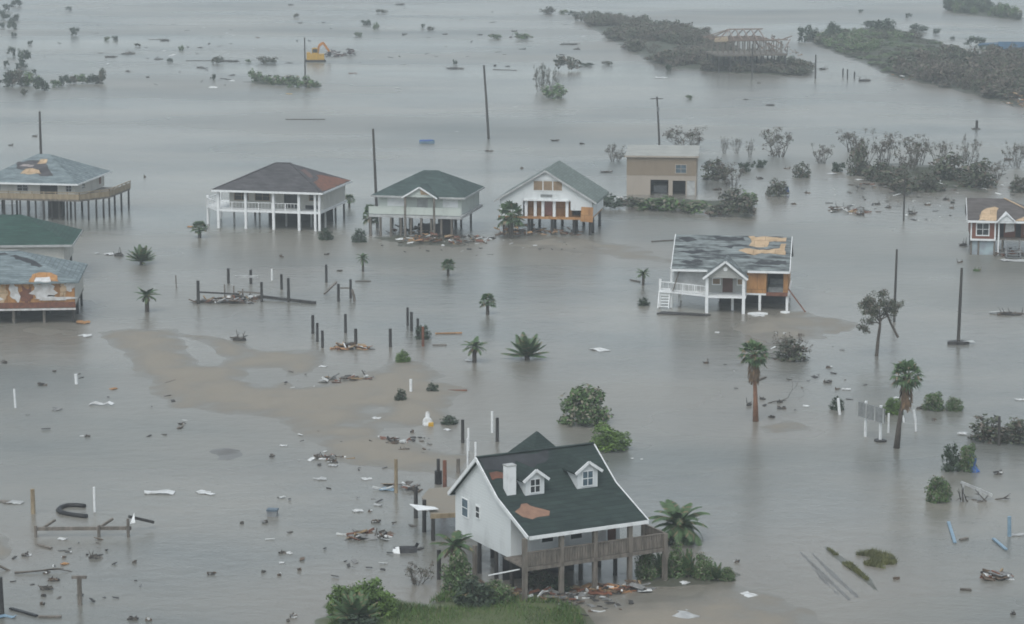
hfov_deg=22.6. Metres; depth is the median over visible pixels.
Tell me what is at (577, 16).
shrub
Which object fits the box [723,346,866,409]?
litter
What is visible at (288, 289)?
piling
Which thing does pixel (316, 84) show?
shrub
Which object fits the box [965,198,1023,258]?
stilt house
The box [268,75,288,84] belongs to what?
shrub
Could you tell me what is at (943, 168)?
shrub
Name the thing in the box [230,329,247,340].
driftwood clump
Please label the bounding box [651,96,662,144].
utility pole
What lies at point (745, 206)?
shrub
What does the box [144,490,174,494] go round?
loose sheet
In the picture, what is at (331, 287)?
rail
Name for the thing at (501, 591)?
shrub
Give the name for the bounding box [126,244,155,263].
palm
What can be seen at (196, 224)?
palm
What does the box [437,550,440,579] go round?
piling
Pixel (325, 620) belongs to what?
grassy bank
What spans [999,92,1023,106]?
rubble
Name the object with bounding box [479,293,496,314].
palm
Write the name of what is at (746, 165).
shrub
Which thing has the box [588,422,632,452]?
shrub
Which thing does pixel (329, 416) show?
sandbar
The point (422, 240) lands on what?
rubble
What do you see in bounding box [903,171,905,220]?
utility pole
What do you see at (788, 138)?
drowned tree
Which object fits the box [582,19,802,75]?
levee
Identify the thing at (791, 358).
shrub
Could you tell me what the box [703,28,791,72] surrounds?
house frame
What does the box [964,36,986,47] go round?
shrub
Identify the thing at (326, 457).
rubble
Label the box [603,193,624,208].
shrub
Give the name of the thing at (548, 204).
door
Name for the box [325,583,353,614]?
shrub
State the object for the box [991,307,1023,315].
driftwood clump
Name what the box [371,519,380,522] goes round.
driftwood clump
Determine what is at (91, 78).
shrub
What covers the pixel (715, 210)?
shrub
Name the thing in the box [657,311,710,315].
sunken deck section
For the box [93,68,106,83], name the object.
shrub
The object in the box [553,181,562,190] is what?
boarded window
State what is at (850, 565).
marsh grass
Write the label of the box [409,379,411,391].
post
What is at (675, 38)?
levee scrub
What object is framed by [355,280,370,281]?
driftwood timber
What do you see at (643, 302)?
shrub
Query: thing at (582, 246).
sandbar
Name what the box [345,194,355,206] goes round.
palm
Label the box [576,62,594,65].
shrub
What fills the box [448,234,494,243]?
rubble
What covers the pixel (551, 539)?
window
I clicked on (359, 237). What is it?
shrub
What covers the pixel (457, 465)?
piling
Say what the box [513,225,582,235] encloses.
rubble
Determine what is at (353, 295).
piling
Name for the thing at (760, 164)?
shrub
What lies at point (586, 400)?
shrub
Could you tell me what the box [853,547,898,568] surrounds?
marsh grass
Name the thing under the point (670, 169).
storage building
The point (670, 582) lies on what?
mud bank
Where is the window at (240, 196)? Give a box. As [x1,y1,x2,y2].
[234,192,248,200]
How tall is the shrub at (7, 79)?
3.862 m
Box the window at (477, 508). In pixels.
[475,505,479,519]
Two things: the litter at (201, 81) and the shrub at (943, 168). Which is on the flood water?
the litter at (201, 81)
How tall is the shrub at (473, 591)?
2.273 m
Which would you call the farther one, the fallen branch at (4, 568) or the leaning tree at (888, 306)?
the leaning tree at (888, 306)
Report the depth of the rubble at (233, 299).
293.45 m
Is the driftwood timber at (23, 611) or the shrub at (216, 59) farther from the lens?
the shrub at (216, 59)
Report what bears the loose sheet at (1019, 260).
on the flood water
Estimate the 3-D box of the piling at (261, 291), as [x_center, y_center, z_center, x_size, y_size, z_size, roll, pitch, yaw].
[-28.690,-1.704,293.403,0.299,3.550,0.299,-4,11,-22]
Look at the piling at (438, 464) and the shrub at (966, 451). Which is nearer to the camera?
the piling at (438, 464)
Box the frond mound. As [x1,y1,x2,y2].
[668,529,688,545]
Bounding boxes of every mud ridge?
[800,552,850,599]
[811,565,838,594]
[812,553,858,597]
[825,547,876,589]
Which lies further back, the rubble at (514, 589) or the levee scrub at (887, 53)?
the levee scrub at (887, 53)
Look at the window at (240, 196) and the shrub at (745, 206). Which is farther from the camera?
the shrub at (745, 206)
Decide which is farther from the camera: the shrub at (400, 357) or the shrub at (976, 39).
the shrub at (976, 39)
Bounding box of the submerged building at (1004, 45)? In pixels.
[978,41,1023,48]
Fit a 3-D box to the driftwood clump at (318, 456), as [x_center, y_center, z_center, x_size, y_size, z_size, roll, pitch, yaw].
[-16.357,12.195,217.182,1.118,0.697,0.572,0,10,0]
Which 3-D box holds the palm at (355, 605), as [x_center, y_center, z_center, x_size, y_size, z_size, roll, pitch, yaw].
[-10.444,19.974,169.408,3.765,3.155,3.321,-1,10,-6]
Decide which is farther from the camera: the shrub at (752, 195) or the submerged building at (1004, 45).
the submerged building at (1004, 45)
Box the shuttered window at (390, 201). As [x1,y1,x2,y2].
[387,197,403,205]
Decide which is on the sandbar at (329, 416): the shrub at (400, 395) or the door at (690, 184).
the shrub at (400, 395)
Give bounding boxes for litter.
[6,24,290,87]
[10,537,141,601]
[25,373,187,436]
[261,487,427,576]
[296,7,584,65]
[298,429,431,469]
[379,237,574,254]
[523,591,633,615]
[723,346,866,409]
[825,171,1016,220]
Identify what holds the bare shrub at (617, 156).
on the flood water
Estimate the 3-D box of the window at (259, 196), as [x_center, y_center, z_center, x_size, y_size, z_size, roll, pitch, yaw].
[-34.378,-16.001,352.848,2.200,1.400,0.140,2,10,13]
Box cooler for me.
[266,508,278,516]
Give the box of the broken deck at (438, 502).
[410,486,454,540]
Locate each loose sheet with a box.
[0,614,15,617]
[6,500,23,503]
[76,320,89,323]
[78,334,91,336]
[89,401,113,404]
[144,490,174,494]
[196,490,215,494]
[313,477,325,479]
[588,590,611,594]
[590,347,610,351]
[673,609,699,618]
[740,591,757,597]
[1000,259,1023,261]
[1011,533,1023,535]
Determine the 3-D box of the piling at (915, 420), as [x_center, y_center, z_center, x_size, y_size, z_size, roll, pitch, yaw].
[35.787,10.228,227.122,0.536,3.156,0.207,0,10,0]
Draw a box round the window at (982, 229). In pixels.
[976,223,989,235]
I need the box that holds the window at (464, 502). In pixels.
[461,497,468,518]
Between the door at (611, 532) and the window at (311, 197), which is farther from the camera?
the window at (311, 197)
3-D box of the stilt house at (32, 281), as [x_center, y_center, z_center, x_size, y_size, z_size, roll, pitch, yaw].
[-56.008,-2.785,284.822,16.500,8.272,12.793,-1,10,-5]
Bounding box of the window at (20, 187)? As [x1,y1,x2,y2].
[17,185,27,190]
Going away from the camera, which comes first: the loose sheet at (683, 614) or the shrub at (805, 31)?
the loose sheet at (683, 614)
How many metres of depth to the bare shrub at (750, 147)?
435.36 m
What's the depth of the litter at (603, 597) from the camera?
174.60 m
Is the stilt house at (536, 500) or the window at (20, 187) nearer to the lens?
the stilt house at (536, 500)
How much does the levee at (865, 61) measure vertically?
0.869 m
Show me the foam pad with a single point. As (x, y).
(755, 313)
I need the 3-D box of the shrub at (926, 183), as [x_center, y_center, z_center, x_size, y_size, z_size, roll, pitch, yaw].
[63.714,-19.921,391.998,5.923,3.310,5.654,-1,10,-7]
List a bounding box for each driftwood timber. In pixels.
[9,607,37,616]
[37,543,51,548]
[38,615,61,617]
[285,119,324,119]
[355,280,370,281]
[435,332,461,333]
[448,389,466,390]
[960,588,971,590]
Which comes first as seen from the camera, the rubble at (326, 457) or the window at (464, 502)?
the window at (464, 502)
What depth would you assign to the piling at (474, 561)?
179.32 m
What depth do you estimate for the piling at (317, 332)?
269.11 m
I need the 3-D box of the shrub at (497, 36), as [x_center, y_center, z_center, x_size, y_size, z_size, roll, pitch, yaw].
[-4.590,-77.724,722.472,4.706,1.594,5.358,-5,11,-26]
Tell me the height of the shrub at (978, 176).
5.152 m
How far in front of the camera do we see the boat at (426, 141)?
456.96 m
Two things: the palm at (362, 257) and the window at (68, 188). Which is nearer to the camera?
the palm at (362, 257)
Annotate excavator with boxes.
[306,41,330,61]
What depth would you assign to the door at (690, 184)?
386.63 m
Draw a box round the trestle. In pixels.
[956,481,1010,501]
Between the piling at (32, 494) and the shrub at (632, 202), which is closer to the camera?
the piling at (32, 494)
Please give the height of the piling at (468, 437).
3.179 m
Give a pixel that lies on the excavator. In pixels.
(315, 55)
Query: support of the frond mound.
on the flood water
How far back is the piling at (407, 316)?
278.33 m
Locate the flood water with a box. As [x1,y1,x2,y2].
[0,0,1023,623]
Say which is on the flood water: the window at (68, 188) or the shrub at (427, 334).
the shrub at (427, 334)
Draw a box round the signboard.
[857,401,886,442]
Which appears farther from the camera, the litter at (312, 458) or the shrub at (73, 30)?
the shrub at (73, 30)
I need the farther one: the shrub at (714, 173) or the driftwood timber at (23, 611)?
the shrub at (714, 173)
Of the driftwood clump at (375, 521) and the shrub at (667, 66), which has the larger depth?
the shrub at (667, 66)
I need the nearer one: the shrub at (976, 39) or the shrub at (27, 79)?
the shrub at (27, 79)
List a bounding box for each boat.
[419,140,434,143]
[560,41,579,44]
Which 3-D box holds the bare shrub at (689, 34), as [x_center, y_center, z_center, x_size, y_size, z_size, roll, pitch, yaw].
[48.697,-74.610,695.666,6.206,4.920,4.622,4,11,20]
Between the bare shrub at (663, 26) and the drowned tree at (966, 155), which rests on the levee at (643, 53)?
the bare shrub at (663, 26)
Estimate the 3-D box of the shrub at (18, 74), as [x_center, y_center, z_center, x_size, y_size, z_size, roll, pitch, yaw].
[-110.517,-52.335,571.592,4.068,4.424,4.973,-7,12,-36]
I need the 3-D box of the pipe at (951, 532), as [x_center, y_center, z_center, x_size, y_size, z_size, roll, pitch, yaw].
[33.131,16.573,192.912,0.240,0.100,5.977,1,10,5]
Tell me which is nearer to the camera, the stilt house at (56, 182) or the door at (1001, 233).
the door at (1001, 233)
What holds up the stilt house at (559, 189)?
on the flood water
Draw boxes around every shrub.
[0,71,12,86]
[1,13,18,20]
[2,3,12,9]
[5,68,24,86]
[6,19,16,28]
[7,46,15,55]
[11,0,21,5]
[15,62,27,69]
[17,49,30,62]
[20,88,27,94]
[22,71,39,85]
[32,75,49,90]
[50,79,60,86]
[59,75,71,85]
[65,76,79,82]
[69,26,79,35]
[74,73,89,83]
[85,73,98,83]
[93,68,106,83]
[210,56,223,62]
[248,68,261,81]
[257,56,277,63]
[258,74,270,83]
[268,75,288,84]
[283,74,301,87]
[295,75,312,87]
[305,80,320,87]
[318,227,333,240]
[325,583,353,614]
[337,613,376,623]
[348,576,389,611]
[351,228,366,242]
[361,19,370,24]
[366,587,399,617]
[372,22,378,29]
[375,9,387,12]
[394,349,410,362]
[394,388,406,400]
[405,561,435,584]
[414,325,431,339]
[426,382,438,391]
[440,415,458,424]
[440,551,474,593]
[449,575,496,608]
[479,579,514,604]
[488,34,501,38]
[514,32,533,39]
[521,569,552,590]
[539,6,555,13]
[540,83,567,98]
[543,576,572,591]
[553,55,581,69]
[556,383,613,425]
[574,11,585,20]
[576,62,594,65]
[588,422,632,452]
[601,61,612,64]
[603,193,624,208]
[605,142,625,161]
[616,196,644,208]
[625,17,645,22]
[634,553,658,580]
[635,198,662,209]
[637,297,649,305]
[651,22,672,29]
[653,195,689,211]
[665,64,672,70]
[668,543,685,578]
[680,29,701,44]
[681,200,711,213]
[691,552,713,580]
[694,33,710,45]
[700,157,730,180]
[704,201,733,216]
[716,162,746,185]
[717,185,758,212]
[719,567,735,581]
[730,138,741,152]
[736,199,756,215]
[738,162,754,171]
[742,190,757,204]
[746,139,754,157]
[752,158,767,167]
[765,177,789,196]
[773,336,810,361]
[791,161,811,177]
[797,25,818,42]
[811,143,834,163]
[824,21,842,34]
[828,396,844,410]
[831,162,845,171]
[846,142,871,175]
[861,19,895,27]
[861,159,892,181]
[873,18,896,30]
[877,163,915,186]
[882,397,903,414]
[887,178,918,194]
[900,133,928,164]
[908,23,928,31]
[914,171,947,192]
[921,391,944,411]
[924,475,953,503]
[926,138,953,163]
[928,152,968,180]
[933,28,940,34]
[941,443,960,471]
[944,396,963,411]
[955,158,997,187]
[957,443,976,472]
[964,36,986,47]
[967,414,1012,443]
[986,159,1009,179]
[995,417,1023,444]
[1001,143,1023,167]
[1008,174,1023,192]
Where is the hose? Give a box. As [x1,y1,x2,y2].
[56,503,87,517]
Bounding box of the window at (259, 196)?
[255,193,269,200]
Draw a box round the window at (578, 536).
[569,533,582,540]
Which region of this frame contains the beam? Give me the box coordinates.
[263,295,315,303]
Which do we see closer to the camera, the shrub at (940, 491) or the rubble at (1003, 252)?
the shrub at (940, 491)
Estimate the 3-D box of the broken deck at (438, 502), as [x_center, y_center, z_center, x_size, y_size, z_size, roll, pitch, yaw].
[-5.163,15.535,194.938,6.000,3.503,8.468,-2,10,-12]
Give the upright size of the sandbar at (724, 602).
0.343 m
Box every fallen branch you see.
[0,565,68,573]
[768,383,804,402]
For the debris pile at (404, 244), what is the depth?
339.59 m
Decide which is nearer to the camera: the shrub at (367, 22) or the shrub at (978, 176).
the shrub at (978, 176)
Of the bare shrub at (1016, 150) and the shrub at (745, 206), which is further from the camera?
the bare shrub at (1016, 150)
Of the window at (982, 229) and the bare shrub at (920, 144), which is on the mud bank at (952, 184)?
the bare shrub at (920, 144)
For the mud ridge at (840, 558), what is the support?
on the flood water
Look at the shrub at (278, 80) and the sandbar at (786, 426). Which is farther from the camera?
the shrub at (278, 80)
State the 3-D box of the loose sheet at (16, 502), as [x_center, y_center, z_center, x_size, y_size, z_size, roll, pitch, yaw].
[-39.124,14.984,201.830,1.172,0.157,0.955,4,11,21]
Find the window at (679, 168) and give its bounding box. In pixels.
[675,164,686,173]
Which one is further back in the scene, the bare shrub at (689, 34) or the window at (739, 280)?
the bare shrub at (689, 34)
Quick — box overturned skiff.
[392,542,418,553]
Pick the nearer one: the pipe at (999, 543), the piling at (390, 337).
the pipe at (999, 543)
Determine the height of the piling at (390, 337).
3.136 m
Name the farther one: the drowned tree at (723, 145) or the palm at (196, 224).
the drowned tree at (723, 145)
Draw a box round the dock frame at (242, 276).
[196,275,259,302]
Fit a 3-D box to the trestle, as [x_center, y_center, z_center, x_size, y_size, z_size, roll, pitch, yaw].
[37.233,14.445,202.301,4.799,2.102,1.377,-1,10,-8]
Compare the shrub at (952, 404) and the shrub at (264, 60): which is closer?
the shrub at (952, 404)
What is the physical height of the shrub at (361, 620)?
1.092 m
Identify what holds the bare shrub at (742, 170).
on the flood water
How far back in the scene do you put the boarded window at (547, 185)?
344.89 m
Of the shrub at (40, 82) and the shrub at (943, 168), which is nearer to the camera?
the shrub at (943, 168)
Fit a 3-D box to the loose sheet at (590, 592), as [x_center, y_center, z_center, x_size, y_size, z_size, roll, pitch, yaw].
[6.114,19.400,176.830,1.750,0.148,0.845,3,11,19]
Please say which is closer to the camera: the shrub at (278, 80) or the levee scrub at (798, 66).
the shrub at (278, 80)
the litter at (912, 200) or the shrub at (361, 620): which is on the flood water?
the litter at (912, 200)
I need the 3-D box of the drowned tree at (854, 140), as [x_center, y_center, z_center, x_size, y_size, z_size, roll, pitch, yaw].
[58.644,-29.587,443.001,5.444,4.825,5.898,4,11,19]
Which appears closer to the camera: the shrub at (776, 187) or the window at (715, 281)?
the window at (715, 281)
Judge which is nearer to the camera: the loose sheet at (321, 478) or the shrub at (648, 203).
the loose sheet at (321, 478)
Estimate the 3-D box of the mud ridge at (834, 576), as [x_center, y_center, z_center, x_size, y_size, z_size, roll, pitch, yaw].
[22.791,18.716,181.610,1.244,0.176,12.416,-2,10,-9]
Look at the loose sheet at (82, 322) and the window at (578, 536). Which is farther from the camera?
the loose sheet at (82, 322)
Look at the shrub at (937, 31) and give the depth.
740.88 m
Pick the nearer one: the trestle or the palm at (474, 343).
the trestle
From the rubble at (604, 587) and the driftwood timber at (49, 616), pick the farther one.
the rubble at (604, 587)
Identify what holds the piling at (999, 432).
on the flood water
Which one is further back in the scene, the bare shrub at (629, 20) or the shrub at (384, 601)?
the bare shrub at (629, 20)
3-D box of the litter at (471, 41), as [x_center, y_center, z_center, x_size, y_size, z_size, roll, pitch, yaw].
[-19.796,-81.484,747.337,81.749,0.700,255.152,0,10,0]
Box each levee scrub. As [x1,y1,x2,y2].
[583,10,710,65]
[659,25,765,57]
[695,42,814,74]
[804,24,967,76]
[805,27,922,51]
[886,43,1023,99]
[942,0,1022,18]
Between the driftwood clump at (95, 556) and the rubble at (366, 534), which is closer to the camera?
the driftwood clump at (95, 556)
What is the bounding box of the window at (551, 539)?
[540,537,554,543]
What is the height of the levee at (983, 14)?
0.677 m
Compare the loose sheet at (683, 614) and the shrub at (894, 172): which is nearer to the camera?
the loose sheet at (683, 614)
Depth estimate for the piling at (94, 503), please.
198.92 m
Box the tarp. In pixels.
[968,455,979,472]
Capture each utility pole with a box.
[39,111,41,153]
[304,37,305,75]
[372,129,378,227]
[483,65,489,138]
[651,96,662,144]
[751,44,752,78]
[814,55,816,78]
[893,249,897,321]
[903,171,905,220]
[947,268,974,344]
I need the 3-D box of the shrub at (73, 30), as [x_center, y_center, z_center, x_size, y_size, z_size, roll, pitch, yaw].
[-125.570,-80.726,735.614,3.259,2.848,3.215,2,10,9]
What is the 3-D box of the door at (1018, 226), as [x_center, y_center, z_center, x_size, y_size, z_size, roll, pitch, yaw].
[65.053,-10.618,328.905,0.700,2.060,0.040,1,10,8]
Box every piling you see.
[30,489,35,513]
[93,487,95,511]
[196,280,199,303]
[227,268,229,283]
[249,269,251,283]
[260,282,262,301]
[280,274,282,289]
[287,278,289,301]
[311,315,314,333]
[316,323,318,341]
[321,330,323,347]
[325,264,327,281]
[337,284,339,301]
[344,314,346,332]
[349,279,351,297]
[351,289,355,301]
[354,328,356,344]
[389,328,391,346]
[394,459,397,492]
[406,307,408,325]
[410,312,412,330]
[416,318,418,337]
[422,327,423,345]
[437,459,439,470]
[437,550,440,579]
[443,460,446,486]
[456,458,459,473]
[461,419,463,442]
[467,428,469,450]
[472,545,476,579]
[474,442,476,457]
[491,411,492,432]
[496,417,498,441]
[887,413,889,432]
[913,410,916,431]
[997,416,1000,445]
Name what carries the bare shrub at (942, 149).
on the mud bank at (952, 184)
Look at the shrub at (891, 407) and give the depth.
233.93 m
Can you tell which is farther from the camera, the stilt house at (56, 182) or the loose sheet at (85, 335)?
the stilt house at (56, 182)
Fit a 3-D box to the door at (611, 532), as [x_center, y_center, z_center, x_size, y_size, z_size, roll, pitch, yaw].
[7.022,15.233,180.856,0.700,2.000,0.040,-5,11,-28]
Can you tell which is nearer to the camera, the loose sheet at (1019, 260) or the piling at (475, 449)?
the piling at (475, 449)
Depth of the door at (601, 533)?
180.46 m
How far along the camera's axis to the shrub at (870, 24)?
768.87 m
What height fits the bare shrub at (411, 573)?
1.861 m
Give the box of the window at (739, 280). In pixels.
[737,278,741,284]
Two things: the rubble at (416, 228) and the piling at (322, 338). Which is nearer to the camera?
the piling at (322, 338)
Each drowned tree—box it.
[662,125,707,147]
[720,136,728,153]
[759,126,793,156]
[835,127,867,151]
[851,136,879,166]
[870,127,902,164]
[893,140,923,170]
[956,134,980,165]
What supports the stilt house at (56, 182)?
on the flood water
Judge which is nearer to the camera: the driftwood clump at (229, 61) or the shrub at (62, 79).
the shrub at (62, 79)
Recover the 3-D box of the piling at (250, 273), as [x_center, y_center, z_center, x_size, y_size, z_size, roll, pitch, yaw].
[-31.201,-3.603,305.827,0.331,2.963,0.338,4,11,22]
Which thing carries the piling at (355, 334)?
in the flood water
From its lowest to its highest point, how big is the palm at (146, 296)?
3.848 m
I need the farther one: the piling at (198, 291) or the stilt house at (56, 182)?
the stilt house at (56, 182)
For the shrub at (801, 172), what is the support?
on the flood water
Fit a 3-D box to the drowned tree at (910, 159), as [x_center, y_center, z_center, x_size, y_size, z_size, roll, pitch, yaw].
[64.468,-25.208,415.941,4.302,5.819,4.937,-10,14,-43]
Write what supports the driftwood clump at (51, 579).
on the flood water
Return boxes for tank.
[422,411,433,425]
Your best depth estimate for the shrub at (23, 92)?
551.77 m
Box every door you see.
[40,185,57,193]
[284,194,296,207]
[417,199,427,207]
[545,201,551,214]
[598,530,605,541]
[608,528,615,539]
[687,181,694,194]
[722,278,732,291]
[999,223,1003,236]
[1015,224,1020,236]
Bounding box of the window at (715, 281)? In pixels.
[712,278,720,284]
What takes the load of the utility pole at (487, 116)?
in the flood water
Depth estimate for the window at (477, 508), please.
181.12 m
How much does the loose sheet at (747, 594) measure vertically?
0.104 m
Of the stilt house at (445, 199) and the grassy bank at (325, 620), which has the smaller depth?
the grassy bank at (325, 620)
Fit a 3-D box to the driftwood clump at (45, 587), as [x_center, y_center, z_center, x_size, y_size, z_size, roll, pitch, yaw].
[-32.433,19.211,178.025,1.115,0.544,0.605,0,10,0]
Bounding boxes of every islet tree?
[533,63,549,90]
[543,66,559,89]
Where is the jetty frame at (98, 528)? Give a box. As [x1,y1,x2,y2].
[34,514,153,537]
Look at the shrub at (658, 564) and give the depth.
180.35 m
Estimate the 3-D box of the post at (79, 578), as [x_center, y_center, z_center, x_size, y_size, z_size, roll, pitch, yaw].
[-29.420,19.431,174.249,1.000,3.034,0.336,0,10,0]
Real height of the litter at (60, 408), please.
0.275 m
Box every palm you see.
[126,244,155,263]
[135,287,160,311]
[190,221,207,237]
[326,590,381,621]
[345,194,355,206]
[356,253,368,271]
[361,204,378,233]
[430,530,473,566]
[441,258,455,275]
[461,336,487,362]
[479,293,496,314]
[497,200,525,237]
[500,332,548,359]
[636,268,650,284]
[648,499,710,545]
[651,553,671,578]
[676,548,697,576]
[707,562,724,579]
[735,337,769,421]
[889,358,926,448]
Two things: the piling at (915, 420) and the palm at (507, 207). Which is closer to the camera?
the piling at (915, 420)
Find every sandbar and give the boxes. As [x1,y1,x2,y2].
[0,535,11,560]
[98,328,472,478]
[209,448,242,459]
[501,238,671,262]
[581,581,825,623]
[733,311,858,342]
[759,420,811,432]
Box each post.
[0,577,4,614]
[13,389,16,407]
[71,575,86,604]
[74,374,77,383]
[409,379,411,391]
[837,398,840,414]
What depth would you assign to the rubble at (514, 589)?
177.08 m
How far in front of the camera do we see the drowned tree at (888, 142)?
422.32 m
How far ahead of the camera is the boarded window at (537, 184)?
345.14 m
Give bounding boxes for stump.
[435,470,441,484]
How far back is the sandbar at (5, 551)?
188.37 m
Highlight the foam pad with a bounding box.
[748,312,767,314]
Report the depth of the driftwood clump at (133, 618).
170.85 m
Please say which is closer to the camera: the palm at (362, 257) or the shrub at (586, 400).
the shrub at (586, 400)
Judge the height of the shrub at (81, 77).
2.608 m
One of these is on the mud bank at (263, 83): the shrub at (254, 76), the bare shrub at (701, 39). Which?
the shrub at (254, 76)
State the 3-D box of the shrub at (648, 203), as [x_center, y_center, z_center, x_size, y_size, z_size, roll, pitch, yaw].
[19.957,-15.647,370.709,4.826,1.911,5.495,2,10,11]
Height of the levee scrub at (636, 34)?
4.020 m
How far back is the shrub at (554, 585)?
177.18 m
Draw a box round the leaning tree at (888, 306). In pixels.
[856,289,904,355]
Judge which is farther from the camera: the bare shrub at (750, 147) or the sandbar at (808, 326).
the bare shrub at (750, 147)
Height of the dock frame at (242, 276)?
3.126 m
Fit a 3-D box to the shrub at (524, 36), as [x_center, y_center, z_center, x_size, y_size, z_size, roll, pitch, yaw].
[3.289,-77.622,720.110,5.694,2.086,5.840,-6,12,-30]
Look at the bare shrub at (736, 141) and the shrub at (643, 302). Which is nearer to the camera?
the shrub at (643, 302)
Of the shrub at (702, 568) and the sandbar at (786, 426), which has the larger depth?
the sandbar at (786, 426)
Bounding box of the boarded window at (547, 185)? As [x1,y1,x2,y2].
[543,181,552,190]
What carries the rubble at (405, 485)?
on the flood water
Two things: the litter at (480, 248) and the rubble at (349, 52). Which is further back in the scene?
the rubble at (349, 52)
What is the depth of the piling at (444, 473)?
204.34 m
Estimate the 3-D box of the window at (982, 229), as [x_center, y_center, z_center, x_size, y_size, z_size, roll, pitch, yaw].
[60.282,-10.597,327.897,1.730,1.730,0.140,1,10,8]
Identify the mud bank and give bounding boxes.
[248,79,321,86]
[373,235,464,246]
[610,197,753,218]
[635,567,740,586]
[843,163,997,192]
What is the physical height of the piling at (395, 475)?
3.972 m
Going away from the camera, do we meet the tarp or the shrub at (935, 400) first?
the tarp
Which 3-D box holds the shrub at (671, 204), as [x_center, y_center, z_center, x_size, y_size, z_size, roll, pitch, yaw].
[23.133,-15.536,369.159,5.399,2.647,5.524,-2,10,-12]
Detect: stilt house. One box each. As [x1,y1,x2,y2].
[0,154,130,220]
[0,215,82,260]
[0,250,86,322]
[206,162,351,230]
[369,170,484,237]
[447,431,667,600]
[494,160,608,235]
[657,234,805,313]
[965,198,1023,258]
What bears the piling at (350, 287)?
in the flood water
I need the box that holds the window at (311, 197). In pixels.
[309,195,317,200]
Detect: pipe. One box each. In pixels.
[947,521,956,542]
[992,538,1007,549]
[1007,516,1010,536]
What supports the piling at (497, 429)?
in the flood water
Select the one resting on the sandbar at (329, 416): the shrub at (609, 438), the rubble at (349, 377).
the rubble at (349, 377)
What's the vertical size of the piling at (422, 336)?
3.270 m
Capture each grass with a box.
[827,547,869,580]
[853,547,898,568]
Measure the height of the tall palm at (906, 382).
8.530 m
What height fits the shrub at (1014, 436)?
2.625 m
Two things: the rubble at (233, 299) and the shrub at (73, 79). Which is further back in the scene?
the shrub at (73, 79)
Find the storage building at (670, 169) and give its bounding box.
[625,145,699,194]
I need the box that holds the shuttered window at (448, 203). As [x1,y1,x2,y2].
[443,199,457,207]
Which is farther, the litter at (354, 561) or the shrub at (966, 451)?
the shrub at (966, 451)
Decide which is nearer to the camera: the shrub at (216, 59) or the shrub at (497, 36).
the shrub at (216, 59)
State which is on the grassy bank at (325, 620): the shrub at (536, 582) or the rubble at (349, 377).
the shrub at (536, 582)
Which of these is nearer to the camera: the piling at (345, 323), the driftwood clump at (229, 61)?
the piling at (345, 323)
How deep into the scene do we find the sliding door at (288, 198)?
352.12 m
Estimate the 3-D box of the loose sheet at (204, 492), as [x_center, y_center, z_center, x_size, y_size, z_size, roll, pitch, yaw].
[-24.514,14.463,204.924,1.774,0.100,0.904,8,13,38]
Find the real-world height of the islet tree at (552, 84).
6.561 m
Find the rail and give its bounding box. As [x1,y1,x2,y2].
[324,281,336,294]
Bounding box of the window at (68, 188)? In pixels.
[66,186,71,191]
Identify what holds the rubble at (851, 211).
on the flood water
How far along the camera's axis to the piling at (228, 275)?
306.07 m
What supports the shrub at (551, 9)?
on the flood water
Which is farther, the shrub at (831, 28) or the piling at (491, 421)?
the shrub at (831, 28)
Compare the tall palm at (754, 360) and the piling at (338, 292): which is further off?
the piling at (338, 292)
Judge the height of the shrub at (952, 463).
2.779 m
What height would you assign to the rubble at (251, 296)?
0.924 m
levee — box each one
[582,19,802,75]
[807,26,1023,107]
[947,8,1023,20]
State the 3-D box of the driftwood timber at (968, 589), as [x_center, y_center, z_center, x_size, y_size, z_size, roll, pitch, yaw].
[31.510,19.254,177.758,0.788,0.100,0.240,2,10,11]
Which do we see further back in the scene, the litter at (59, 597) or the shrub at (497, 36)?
the shrub at (497, 36)
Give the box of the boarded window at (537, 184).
[533,180,542,190]
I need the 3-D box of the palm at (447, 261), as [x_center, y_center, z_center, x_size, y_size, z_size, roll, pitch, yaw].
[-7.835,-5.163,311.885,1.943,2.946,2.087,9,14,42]
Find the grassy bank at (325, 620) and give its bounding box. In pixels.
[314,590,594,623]
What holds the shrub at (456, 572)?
on the grassy bank at (325, 620)
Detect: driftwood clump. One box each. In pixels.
[38,585,52,589]
[47,576,59,581]
[89,551,102,558]
[113,247,122,256]
[127,615,138,619]
[220,59,237,61]
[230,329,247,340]
[313,452,323,457]
[327,458,337,462]
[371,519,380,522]
[829,202,848,209]
[858,76,870,81]
[908,205,916,214]
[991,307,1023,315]
[993,470,1002,474]
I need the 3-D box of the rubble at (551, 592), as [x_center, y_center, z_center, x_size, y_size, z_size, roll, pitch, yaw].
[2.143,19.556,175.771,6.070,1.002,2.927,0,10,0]
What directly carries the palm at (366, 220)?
on the flood water
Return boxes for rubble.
[188,295,257,303]
[231,292,263,299]
[317,370,376,382]
[319,454,354,459]
[324,49,340,56]
[330,340,374,349]
[336,527,394,540]
[341,48,355,55]
[369,436,414,442]
[372,481,422,491]
[386,224,432,232]
[395,232,461,243]
[446,579,521,597]
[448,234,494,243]
[494,222,526,235]
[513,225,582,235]
[513,586,586,601]
[566,583,636,593]
[617,579,655,591]
[828,206,871,213]
[849,180,993,189]
[980,568,1013,580]
[994,246,1023,256]
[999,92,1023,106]
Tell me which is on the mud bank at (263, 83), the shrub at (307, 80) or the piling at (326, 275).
the shrub at (307, 80)

